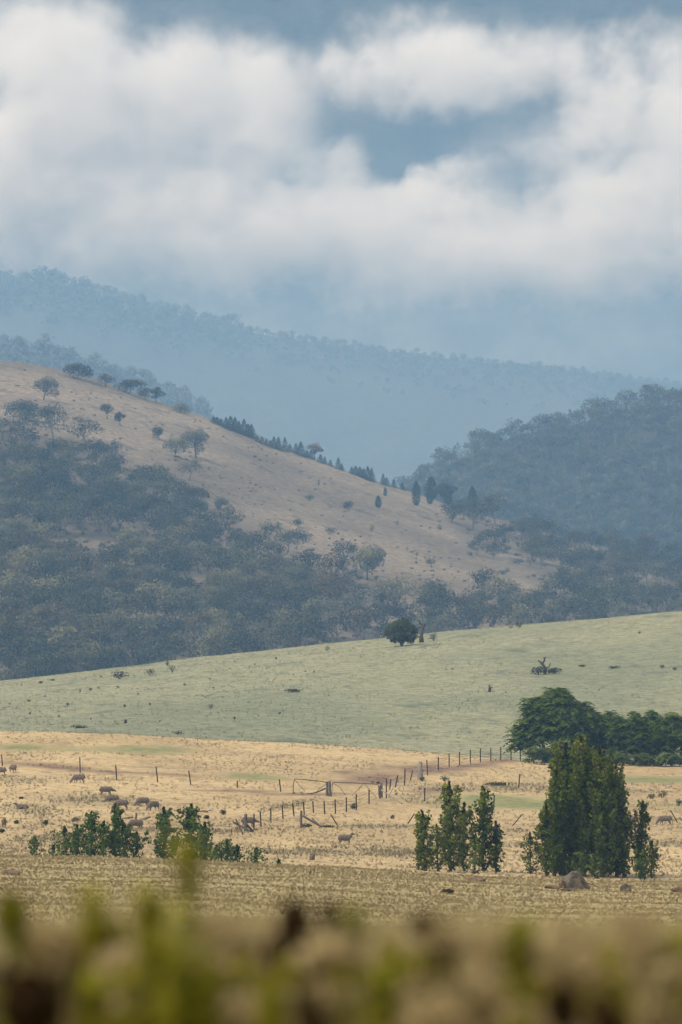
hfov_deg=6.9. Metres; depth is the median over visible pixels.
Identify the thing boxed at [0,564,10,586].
gum tree
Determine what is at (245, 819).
timber post
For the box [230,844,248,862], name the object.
poplar sapling
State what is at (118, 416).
gum tree
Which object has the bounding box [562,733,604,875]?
poplar tree
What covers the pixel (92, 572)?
gum tree
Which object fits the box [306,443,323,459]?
gum tree
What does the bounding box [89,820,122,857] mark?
poplar tree
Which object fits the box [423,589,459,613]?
gum tree
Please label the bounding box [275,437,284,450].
pine tree
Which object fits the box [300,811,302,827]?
timber post
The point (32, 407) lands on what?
gum tree
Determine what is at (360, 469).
pine tree
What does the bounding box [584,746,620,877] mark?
poplar tree
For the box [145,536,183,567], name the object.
gum tree
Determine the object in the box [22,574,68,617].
gum tree
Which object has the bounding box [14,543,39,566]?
gum tree
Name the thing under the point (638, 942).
pale seed grass
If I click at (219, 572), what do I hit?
gum tree
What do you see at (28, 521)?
gum tree
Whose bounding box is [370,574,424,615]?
gum tree
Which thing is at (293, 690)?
shrub
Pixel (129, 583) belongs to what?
gum tree
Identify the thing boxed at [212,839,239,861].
poplar tree
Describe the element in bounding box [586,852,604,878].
poplar tree
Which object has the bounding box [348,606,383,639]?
gum tree
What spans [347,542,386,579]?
gum tree
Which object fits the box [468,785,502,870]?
poplar tree
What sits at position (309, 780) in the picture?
field gate
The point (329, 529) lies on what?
shrub
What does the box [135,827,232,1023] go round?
leafy weed
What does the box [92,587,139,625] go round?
gum tree
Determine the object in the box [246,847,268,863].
poplar sapling
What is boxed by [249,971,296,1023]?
leafy weed
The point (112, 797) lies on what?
sheep
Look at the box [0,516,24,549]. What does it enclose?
gum tree
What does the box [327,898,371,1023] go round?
leafy weed
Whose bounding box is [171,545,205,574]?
gum tree
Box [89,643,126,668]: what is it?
gum tree
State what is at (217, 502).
gum tree
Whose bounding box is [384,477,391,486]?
pine tree
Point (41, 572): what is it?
gum tree
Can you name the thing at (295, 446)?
pine tree
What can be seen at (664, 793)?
shrub
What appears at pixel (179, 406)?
gum tree
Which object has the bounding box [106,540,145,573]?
gum tree
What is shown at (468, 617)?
gum tree
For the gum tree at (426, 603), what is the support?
on the dry hill at (239, 461)
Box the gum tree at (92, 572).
[83,569,109,584]
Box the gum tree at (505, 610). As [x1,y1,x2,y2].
[472,600,512,626]
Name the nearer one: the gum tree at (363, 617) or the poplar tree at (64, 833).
the poplar tree at (64, 833)
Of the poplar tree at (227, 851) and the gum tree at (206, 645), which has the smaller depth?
the poplar tree at (227, 851)
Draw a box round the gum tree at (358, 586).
[338,582,370,606]
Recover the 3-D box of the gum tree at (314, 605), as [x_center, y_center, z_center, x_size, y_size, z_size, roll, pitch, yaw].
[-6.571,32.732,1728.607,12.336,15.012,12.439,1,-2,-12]
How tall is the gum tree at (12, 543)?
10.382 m
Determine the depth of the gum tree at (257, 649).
1622.53 m
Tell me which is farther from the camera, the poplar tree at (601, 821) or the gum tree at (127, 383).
the gum tree at (127, 383)
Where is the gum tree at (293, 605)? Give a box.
[274,599,305,622]
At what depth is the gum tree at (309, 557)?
1942.58 m
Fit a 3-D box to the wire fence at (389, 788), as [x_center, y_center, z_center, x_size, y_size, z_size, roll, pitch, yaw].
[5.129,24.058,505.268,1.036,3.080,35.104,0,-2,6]
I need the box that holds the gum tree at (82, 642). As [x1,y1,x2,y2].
[66,634,106,650]
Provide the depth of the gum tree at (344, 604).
1762.48 m
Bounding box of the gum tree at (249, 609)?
[213,598,272,638]
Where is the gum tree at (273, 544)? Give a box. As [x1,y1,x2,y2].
[257,538,287,562]
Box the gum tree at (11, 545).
[2,537,23,555]
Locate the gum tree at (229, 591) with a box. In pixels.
[202,583,252,620]
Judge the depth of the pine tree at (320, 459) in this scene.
2472.05 m
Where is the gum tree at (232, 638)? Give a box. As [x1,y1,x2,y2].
[212,626,246,654]
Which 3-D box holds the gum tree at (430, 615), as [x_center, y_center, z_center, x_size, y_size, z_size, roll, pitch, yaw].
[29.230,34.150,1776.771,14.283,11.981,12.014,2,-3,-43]
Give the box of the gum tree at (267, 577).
[248,570,286,602]
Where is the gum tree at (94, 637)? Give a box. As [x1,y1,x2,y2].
[71,627,111,668]
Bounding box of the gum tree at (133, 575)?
[123,566,153,591]
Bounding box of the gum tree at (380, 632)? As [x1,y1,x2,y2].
[368,624,389,638]
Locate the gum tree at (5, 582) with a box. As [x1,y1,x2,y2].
[0,572,23,603]
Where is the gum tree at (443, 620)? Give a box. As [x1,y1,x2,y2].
[432,612,452,628]
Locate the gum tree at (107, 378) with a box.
[96,373,116,386]
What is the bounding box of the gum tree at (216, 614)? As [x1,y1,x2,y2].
[200,606,233,641]
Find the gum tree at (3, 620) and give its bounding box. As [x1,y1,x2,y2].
[0,614,18,644]
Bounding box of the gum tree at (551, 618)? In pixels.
[537,615,560,622]
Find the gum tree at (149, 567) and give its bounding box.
[137,563,163,586]
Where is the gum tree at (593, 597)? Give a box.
[563,589,609,619]
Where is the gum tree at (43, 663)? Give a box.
[18,652,72,677]
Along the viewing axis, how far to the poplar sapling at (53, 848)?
340.14 m
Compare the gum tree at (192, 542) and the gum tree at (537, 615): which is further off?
the gum tree at (192, 542)
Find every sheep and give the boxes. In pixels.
[0,767,6,773]
[1,817,6,826]
[8,765,16,770]
[13,802,28,808]
[70,774,85,782]
[99,786,116,795]
[104,795,118,801]
[111,799,128,808]
[127,819,142,829]
[134,797,149,805]
[146,801,158,810]
[241,817,259,825]
[309,853,314,859]
[338,833,354,844]
[656,815,671,824]
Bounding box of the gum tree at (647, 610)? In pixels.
[633,607,656,614]
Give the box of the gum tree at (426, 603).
[409,594,442,621]
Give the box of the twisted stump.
[538,657,550,672]
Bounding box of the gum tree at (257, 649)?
[246,642,273,651]
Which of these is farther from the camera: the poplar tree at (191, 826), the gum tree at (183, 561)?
the gum tree at (183, 561)
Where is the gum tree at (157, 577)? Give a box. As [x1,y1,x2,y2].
[140,569,171,590]
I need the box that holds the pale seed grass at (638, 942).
[0,911,681,1023]
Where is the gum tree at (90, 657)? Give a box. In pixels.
[71,647,106,670]
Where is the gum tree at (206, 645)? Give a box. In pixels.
[183,626,236,655]
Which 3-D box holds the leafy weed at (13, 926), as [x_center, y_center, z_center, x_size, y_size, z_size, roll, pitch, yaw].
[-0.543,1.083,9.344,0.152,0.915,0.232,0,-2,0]
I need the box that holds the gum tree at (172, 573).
[157,568,182,589]
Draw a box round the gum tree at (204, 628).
[191,619,223,655]
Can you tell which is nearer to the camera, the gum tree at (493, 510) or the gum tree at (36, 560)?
the gum tree at (36, 560)
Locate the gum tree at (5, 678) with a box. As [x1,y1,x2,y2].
[0,669,11,679]
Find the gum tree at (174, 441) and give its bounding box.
[161,437,188,457]
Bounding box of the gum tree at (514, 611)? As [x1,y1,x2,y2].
[505,604,532,624]
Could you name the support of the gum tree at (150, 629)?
on the dry hill at (239, 461)
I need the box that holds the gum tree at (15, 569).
[3,561,27,578]
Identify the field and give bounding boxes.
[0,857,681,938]
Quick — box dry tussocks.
[2,369,548,622]
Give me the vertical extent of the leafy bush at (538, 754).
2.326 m
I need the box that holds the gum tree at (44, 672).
[36,668,59,676]
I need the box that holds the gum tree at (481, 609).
[456,601,499,628]
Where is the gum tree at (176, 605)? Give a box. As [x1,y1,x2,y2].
[158,593,202,640]
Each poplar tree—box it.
[50,825,78,855]
[64,823,88,856]
[70,811,104,856]
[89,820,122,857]
[101,803,125,856]
[116,823,138,857]
[127,829,145,857]
[143,807,180,858]
[166,839,173,857]
[173,803,213,859]
[191,820,212,859]
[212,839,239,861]
[411,846,422,869]
[414,809,437,870]
[427,824,450,871]
[437,780,466,871]
[453,802,477,870]
[465,838,482,873]
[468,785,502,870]
[486,820,505,871]
[519,832,540,873]
[532,803,557,876]
[538,767,569,875]
[541,739,583,875]
[546,755,568,875]
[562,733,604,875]
[565,856,576,873]
[571,847,591,876]
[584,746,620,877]
[585,743,598,873]
[586,811,619,875]
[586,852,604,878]
[605,761,632,876]
[606,755,630,874]
[612,807,635,877]
[627,799,658,875]
[631,845,646,879]
[643,840,661,878]
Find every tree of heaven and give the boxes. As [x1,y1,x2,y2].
[502,687,610,762]
[591,710,633,755]
[599,711,660,760]
[628,710,672,764]
[648,712,681,764]
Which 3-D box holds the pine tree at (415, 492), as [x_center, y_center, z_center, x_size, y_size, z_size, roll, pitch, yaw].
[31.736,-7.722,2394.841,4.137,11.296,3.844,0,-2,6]
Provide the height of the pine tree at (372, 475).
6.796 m
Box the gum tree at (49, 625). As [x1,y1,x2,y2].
[35,618,66,634]
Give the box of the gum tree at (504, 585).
[478,576,524,609]
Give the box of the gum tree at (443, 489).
[431,483,457,503]
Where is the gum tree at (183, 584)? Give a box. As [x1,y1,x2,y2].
[168,575,201,593]
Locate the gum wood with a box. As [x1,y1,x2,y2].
[0,400,681,618]
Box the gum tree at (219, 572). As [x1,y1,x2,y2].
[200,568,236,597]
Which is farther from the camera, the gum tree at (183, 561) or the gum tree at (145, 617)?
the gum tree at (183, 561)
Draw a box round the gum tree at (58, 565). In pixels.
[26,555,73,578]
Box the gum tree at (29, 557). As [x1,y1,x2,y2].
[6,544,56,582]
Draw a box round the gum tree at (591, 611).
[574,607,606,619]
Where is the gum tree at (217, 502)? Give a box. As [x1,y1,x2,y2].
[212,495,229,507]
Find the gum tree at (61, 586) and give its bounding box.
[44,575,76,601]
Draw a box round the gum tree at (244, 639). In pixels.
[219,629,264,654]
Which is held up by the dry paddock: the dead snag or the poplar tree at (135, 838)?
the poplar tree at (135, 838)
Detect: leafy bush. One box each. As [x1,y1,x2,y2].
[521,746,553,763]
[541,740,571,763]
[605,751,631,765]
[629,752,656,765]
[651,753,681,766]
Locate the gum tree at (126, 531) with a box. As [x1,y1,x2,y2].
[115,525,143,558]
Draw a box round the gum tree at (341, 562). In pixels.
[311,552,348,594]
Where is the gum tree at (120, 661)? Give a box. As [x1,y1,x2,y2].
[76,646,133,669]
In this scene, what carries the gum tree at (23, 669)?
on the dry hill at (239, 461)
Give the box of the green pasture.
[0,611,681,764]
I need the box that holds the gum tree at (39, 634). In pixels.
[25,627,59,642]
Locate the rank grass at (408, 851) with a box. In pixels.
[0,758,681,858]
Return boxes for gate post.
[326,782,328,795]
[328,781,331,796]
[380,783,382,797]
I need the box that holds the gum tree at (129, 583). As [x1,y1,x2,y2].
[107,578,141,597]
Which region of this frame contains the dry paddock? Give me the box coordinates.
[0,731,681,880]
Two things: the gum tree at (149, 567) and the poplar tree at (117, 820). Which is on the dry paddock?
the poplar tree at (117, 820)
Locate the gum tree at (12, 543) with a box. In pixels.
[0,536,22,555]
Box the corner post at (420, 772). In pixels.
[417,762,422,779]
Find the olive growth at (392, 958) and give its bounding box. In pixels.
[0,914,681,1023]
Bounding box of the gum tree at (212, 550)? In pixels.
[188,539,227,583]
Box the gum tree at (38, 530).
[28,525,53,546]
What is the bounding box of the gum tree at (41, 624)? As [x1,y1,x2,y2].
[29,603,56,630]
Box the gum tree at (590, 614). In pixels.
[575,612,598,619]
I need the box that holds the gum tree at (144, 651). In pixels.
[126,645,162,664]
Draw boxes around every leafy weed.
[0,893,34,1023]
[67,879,117,1023]
[101,879,181,1023]
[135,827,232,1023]
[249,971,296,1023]
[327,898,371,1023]
[357,958,403,1023]
[499,911,539,1023]
[646,944,681,1023]
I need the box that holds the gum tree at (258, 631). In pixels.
[238,621,276,648]
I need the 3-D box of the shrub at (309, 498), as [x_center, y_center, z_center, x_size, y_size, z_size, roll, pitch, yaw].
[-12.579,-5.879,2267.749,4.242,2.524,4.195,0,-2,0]
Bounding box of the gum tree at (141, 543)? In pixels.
[122,537,152,553]
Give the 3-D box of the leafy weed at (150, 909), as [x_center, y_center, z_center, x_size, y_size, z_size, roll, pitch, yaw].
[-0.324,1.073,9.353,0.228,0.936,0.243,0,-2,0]
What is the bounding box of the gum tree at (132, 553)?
[122,545,154,572]
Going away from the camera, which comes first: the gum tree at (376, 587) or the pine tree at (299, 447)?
the gum tree at (376, 587)
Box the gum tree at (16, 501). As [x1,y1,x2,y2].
[0,495,34,532]
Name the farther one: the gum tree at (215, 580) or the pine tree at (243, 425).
the pine tree at (243, 425)
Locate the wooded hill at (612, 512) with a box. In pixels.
[420,404,681,557]
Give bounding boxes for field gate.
[293,779,326,790]
[332,782,378,796]
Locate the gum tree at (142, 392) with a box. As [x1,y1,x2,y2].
[137,387,149,399]
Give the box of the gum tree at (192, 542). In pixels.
[181,538,209,572]
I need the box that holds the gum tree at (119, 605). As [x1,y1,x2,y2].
[105,597,131,614]
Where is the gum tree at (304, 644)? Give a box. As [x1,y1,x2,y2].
[290,613,327,645]
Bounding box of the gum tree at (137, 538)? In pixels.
[111,535,162,570]
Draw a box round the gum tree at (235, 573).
[223,567,257,600]
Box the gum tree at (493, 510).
[484,504,499,515]
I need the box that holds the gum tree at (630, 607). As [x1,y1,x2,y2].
[611,602,641,615]
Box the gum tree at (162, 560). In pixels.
[145,547,195,584]
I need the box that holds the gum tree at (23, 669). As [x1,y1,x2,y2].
[6,658,46,678]
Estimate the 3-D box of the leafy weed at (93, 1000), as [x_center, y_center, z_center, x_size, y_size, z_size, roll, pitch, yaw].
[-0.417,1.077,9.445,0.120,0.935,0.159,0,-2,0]
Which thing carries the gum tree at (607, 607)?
on the dry hill at (239, 461)
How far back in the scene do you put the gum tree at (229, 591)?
1733.73 m
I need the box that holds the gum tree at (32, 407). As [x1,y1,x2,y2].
[17,399,38,418]
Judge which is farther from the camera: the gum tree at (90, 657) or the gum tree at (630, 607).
the gum tree at (630, 607)
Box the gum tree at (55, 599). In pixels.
[26,585,68,620]
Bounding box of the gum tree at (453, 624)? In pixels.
[424,614,463,631]
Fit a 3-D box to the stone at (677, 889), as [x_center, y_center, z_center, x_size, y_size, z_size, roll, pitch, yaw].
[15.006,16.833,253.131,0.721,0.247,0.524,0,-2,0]
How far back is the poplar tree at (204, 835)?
336.79 m
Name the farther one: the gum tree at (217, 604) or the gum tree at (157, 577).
the gum tree at (157, 577)
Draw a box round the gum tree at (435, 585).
[416,576,453,611]
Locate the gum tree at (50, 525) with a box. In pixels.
[30,520,62,544]
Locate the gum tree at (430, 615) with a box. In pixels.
[418,602,457,625]
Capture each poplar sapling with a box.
[27,836,45,854]
[48,844,58,855]
[207,843,224,860]
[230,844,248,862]
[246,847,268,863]
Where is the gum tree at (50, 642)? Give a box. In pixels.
[33,635,63,651]
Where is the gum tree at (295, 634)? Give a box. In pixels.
[269,615,328,647]
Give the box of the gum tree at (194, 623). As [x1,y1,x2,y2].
[176,611,224,649]
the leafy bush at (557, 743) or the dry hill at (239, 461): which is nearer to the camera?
the leafy bush at (557, 743)
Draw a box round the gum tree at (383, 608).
[366,600,402,637]
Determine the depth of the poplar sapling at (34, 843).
342.18 m
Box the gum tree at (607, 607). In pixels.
[582,595,625,617]
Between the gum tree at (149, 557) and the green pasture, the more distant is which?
the gum tree at (149, 557)
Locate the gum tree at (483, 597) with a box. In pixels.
[473,590,493,601]
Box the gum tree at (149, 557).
[133,548,160,567]
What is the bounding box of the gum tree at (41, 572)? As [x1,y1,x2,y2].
[16,558,55,582]
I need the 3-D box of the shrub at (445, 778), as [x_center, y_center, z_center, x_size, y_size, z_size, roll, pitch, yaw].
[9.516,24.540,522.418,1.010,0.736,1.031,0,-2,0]
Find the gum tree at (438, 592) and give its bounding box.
[413,586,464,617]
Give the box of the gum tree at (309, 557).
[292,549,319,577]
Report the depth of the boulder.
250.37 m
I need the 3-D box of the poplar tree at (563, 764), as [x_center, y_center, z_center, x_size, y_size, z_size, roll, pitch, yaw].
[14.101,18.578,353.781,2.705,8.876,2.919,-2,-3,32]
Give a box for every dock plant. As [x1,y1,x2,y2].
[0,888,18,982]
[0,968,61,1023]
[262,934,282,982]
[276,896,315,1023]
[317,898,339,1019]
[408,912,434,997]
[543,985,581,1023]
[585,991,620,1023]
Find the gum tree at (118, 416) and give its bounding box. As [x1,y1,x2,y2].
[114,411,125,423]
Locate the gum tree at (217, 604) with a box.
[206,597,237,620]
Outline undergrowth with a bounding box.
[0,399,681,679]
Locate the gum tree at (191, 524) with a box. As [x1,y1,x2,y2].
[172,519,209,557]
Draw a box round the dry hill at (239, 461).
[0,361,681,677]
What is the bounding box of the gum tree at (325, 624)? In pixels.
[303,615,334,643]
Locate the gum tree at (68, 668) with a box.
[60,662,78,673]
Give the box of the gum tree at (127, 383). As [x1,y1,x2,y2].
[113,379,146,393]
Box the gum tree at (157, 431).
[151,426,163,439]
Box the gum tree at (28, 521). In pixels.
[13,517,37,538]
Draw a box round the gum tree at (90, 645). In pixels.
[73,638,117,667]
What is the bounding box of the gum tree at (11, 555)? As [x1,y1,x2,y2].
[2,550,36,567]
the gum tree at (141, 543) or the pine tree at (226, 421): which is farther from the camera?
the pine tree at (226, 421)
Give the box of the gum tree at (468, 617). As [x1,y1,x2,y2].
[453,608,482,628]
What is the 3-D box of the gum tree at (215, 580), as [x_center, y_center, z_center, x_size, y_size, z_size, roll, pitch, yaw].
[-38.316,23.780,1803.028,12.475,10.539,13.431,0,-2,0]
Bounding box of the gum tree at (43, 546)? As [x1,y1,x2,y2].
[20,541,50,563]
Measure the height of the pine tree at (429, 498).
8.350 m
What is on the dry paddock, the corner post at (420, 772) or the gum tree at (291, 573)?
the corner post at (420, 772)
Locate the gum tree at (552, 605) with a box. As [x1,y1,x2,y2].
[541,597,568,621]
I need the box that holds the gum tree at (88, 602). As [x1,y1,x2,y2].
[62,592,118,625]
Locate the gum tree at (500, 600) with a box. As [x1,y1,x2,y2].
[487,596,512,619]
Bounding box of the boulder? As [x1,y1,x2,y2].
[561,870,599,889]
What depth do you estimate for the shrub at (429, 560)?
2113.58 m
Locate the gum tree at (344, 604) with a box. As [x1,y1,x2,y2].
[324,595,369,630]
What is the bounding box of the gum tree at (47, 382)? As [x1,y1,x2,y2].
[32,375,59,399]
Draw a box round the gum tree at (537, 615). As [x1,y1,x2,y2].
[521,609,547,622]
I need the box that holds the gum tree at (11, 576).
[0,569,38,601]
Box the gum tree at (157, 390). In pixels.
[149,387,165,402]
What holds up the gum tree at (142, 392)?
on the dry hill at (239, 461)
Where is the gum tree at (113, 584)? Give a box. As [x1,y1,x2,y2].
[96,581,124,604]
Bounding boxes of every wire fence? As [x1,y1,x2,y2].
[253,786,379,829]
[386,769,412,797]
[426,747,529,774]
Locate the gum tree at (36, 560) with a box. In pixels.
[24,555,55,568]
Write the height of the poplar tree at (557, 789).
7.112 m
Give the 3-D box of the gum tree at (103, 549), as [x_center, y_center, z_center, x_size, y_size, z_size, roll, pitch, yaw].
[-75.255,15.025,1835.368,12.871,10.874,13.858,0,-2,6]
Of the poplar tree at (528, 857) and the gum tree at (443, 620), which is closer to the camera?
the poplar tree at (528, 857)
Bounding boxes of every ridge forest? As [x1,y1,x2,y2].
[0,265,681,409]
[0,333,214,419]
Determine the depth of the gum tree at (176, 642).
1613.05 m
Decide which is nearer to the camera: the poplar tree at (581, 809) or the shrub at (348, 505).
the poplar tree at (581, 809)
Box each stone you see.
[544,884,559,888]
[620,884,631,890]
[670,887,681,891]
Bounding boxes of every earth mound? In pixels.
[1,870,19,874]
[466,877,485,881]
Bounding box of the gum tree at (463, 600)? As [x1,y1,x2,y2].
[452,591,484,628]
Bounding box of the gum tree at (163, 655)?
[147,643,178,660]
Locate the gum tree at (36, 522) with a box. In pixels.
[32,518,62,544]
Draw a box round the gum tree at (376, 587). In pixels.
[365,582,397,598]
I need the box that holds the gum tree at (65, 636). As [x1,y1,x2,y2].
[48,625,82,656]
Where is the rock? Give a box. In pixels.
[71,817,79,821]
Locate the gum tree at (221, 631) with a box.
[190,623,246,654]
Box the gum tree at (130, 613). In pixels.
[100,603,147,649]
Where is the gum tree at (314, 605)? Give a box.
[300,595,340,637]
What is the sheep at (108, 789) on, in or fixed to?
on the dry paddock
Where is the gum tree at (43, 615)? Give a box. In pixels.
[22,599,73,646]
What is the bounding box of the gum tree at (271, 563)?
[251,553,297,585]
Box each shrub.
[70,725,86,727]
[112,671,128,678]
[166,664,174,671]
[258,519,282,534]
[283,688,302,691]
[291,518,303,525]
[297,530,310,539]
[304,494,313,499]
[325,526,336,534]
[340,501,353,508]
[424,557,435,564]
[440,775,448,780]
[440,888,453,892]
[447,504,457,518]
[469,532,484,540]
[483,781,510,785]
[530,666,546,674]
[546,667,561,673]
[647,793,655,798]
[656,790,667,797]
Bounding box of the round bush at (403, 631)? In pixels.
[384,617,417,645]
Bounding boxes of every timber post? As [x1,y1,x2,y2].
[244,814,247,830]
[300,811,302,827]
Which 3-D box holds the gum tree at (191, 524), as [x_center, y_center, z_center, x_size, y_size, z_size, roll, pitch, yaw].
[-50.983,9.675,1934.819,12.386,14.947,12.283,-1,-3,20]
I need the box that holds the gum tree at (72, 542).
[56,536,87,557]
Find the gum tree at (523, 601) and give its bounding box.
[502,592,546,619]
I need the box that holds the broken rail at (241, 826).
[233,822,251,831]
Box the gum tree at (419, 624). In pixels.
[412,620,429,633]
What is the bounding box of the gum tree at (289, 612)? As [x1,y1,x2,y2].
[264,604,307,646]
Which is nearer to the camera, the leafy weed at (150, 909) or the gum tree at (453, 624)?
the leafy weed at (150, 909)
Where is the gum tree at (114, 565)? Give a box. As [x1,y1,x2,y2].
[99,561,132,582]
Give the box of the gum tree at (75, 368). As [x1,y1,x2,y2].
[63,362,93,378]
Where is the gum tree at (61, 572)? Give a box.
[45,564,73,582]
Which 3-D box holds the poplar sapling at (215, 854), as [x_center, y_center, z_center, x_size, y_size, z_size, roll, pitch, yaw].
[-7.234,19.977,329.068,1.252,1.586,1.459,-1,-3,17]
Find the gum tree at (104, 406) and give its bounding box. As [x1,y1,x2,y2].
[100,403,113,418]
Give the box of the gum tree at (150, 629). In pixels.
[132,621,169,657]
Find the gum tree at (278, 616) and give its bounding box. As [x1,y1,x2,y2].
[271,610,295,633]
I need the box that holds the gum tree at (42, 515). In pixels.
[31,510,58,527]
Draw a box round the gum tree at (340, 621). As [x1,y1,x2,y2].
[323,612,353,639]
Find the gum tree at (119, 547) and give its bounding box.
[109,539,137,561]
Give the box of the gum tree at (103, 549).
[87,542,126,564]
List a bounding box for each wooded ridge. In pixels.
[0,282,678,487]
[7,351,286,448]
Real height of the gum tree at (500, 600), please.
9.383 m
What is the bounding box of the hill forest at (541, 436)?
[393,383,681,562]
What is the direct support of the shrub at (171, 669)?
on the green pasture
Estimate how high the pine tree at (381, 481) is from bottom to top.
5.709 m
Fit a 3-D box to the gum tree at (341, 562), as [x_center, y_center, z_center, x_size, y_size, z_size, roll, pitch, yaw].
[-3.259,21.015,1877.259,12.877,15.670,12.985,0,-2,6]
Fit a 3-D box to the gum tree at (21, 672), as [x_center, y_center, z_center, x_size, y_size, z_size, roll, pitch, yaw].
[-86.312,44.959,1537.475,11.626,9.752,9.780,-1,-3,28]
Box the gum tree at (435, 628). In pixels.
[423,624,446,632]
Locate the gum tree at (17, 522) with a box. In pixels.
[11,517,28,540]
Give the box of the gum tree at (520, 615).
[499,603,545,625]
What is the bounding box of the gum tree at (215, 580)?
[200,571,237,591]
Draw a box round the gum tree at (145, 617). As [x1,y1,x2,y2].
[116,612,163,642]
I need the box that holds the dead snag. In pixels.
[415,619,425,642]
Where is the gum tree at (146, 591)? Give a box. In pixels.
[134,578,176,618]
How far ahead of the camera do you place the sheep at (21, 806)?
441.42 m
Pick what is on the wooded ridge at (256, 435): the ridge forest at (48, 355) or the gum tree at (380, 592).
the ridge forest at (48, 355)
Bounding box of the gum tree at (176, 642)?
[160,630,196,659]
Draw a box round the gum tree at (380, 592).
[361,584,405,624]
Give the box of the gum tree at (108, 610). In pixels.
[85,604,115,619]
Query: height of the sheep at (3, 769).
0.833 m
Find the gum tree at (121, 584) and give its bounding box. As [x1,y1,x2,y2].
[109,578,136,592]
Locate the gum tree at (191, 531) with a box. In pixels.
[160,522,200,566]
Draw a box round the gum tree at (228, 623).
[201,619,242,648]
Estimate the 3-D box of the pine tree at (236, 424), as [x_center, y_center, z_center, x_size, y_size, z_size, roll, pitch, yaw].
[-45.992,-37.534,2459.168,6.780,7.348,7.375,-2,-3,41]
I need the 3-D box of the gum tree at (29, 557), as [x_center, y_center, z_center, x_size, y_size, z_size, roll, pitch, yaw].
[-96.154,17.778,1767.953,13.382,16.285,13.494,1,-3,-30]
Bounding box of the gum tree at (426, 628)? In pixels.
[414,618,441,633]
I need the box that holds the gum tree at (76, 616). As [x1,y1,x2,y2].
[47,609,94,643]
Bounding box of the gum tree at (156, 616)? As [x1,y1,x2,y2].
[147,613,162,634]
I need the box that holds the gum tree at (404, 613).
[383,601,419,621]
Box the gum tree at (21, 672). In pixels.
[2,660,41,679]
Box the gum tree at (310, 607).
[299,598,325,615]
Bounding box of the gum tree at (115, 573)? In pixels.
[101,565,126,591]
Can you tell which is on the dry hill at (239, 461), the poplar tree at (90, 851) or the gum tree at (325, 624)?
the gum tree at (325, 624)
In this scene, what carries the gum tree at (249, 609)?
on the dry hill at (239, 461)
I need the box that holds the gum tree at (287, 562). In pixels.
[270,556,315,580]
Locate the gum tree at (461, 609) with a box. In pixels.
[450,597,487,628]
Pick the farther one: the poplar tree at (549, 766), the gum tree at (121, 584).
the gum tree at (121, 584)
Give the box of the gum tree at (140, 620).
[126,614,160,643]
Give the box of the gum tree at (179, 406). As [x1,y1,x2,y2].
[171,402,192,413]
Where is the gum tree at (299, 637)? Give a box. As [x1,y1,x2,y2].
[275,613,321,645]
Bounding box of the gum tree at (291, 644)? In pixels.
[278,639,294,648]
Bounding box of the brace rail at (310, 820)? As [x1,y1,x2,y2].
[302,815,321,826]
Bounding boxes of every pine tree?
[221,417,230,428]
[225,416,239,431]
[231,417,241,432]
[237,419,249,435]
[246,424,258,438]
[270,437,280,449]
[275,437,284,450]
[281,437,289,452]
[292,443,299,454]
[296,442,307,456]
[316,454,326,463]
[334,457,343,470]
[351,466,359,475]
[356,466,363,477]
[362,466,374,481]
[368,468,376,482]
[375,495,381,507]
[379,473,386,485]
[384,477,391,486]
[411,481,420,505]
[423,476,436,498]
[426,486,433,503]
[443,492,451,502]
[467,485,478,511]
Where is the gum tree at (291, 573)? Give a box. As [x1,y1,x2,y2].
[274,564,305,587]
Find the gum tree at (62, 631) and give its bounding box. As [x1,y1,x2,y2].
[42,621,90,673]
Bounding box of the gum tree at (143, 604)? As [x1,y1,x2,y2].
[114,588,164,619]
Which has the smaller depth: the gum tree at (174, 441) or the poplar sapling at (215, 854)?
the poplar sapling at (215, 854)
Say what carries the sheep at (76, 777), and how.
on the dry paddock
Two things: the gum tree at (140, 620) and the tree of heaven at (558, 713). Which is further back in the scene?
the gum tree at (140, 620)
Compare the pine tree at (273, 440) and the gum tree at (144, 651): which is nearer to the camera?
the gum tree at (144, 651)
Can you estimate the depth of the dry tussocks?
2233.15 m
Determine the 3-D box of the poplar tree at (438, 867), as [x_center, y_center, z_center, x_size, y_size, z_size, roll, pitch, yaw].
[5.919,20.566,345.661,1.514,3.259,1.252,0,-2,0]
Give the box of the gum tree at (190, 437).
[179,428,208,457]
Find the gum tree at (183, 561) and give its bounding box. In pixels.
[159,548,197,575]
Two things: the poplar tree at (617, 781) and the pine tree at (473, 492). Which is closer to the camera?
the poplar tree at (617, 781)
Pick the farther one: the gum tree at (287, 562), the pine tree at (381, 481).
the pine tree at (381, 481)
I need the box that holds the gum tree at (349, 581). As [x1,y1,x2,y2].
[331,572,357,594]
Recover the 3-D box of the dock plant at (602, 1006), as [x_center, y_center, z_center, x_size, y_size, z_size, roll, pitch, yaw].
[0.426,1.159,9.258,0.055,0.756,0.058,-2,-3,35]

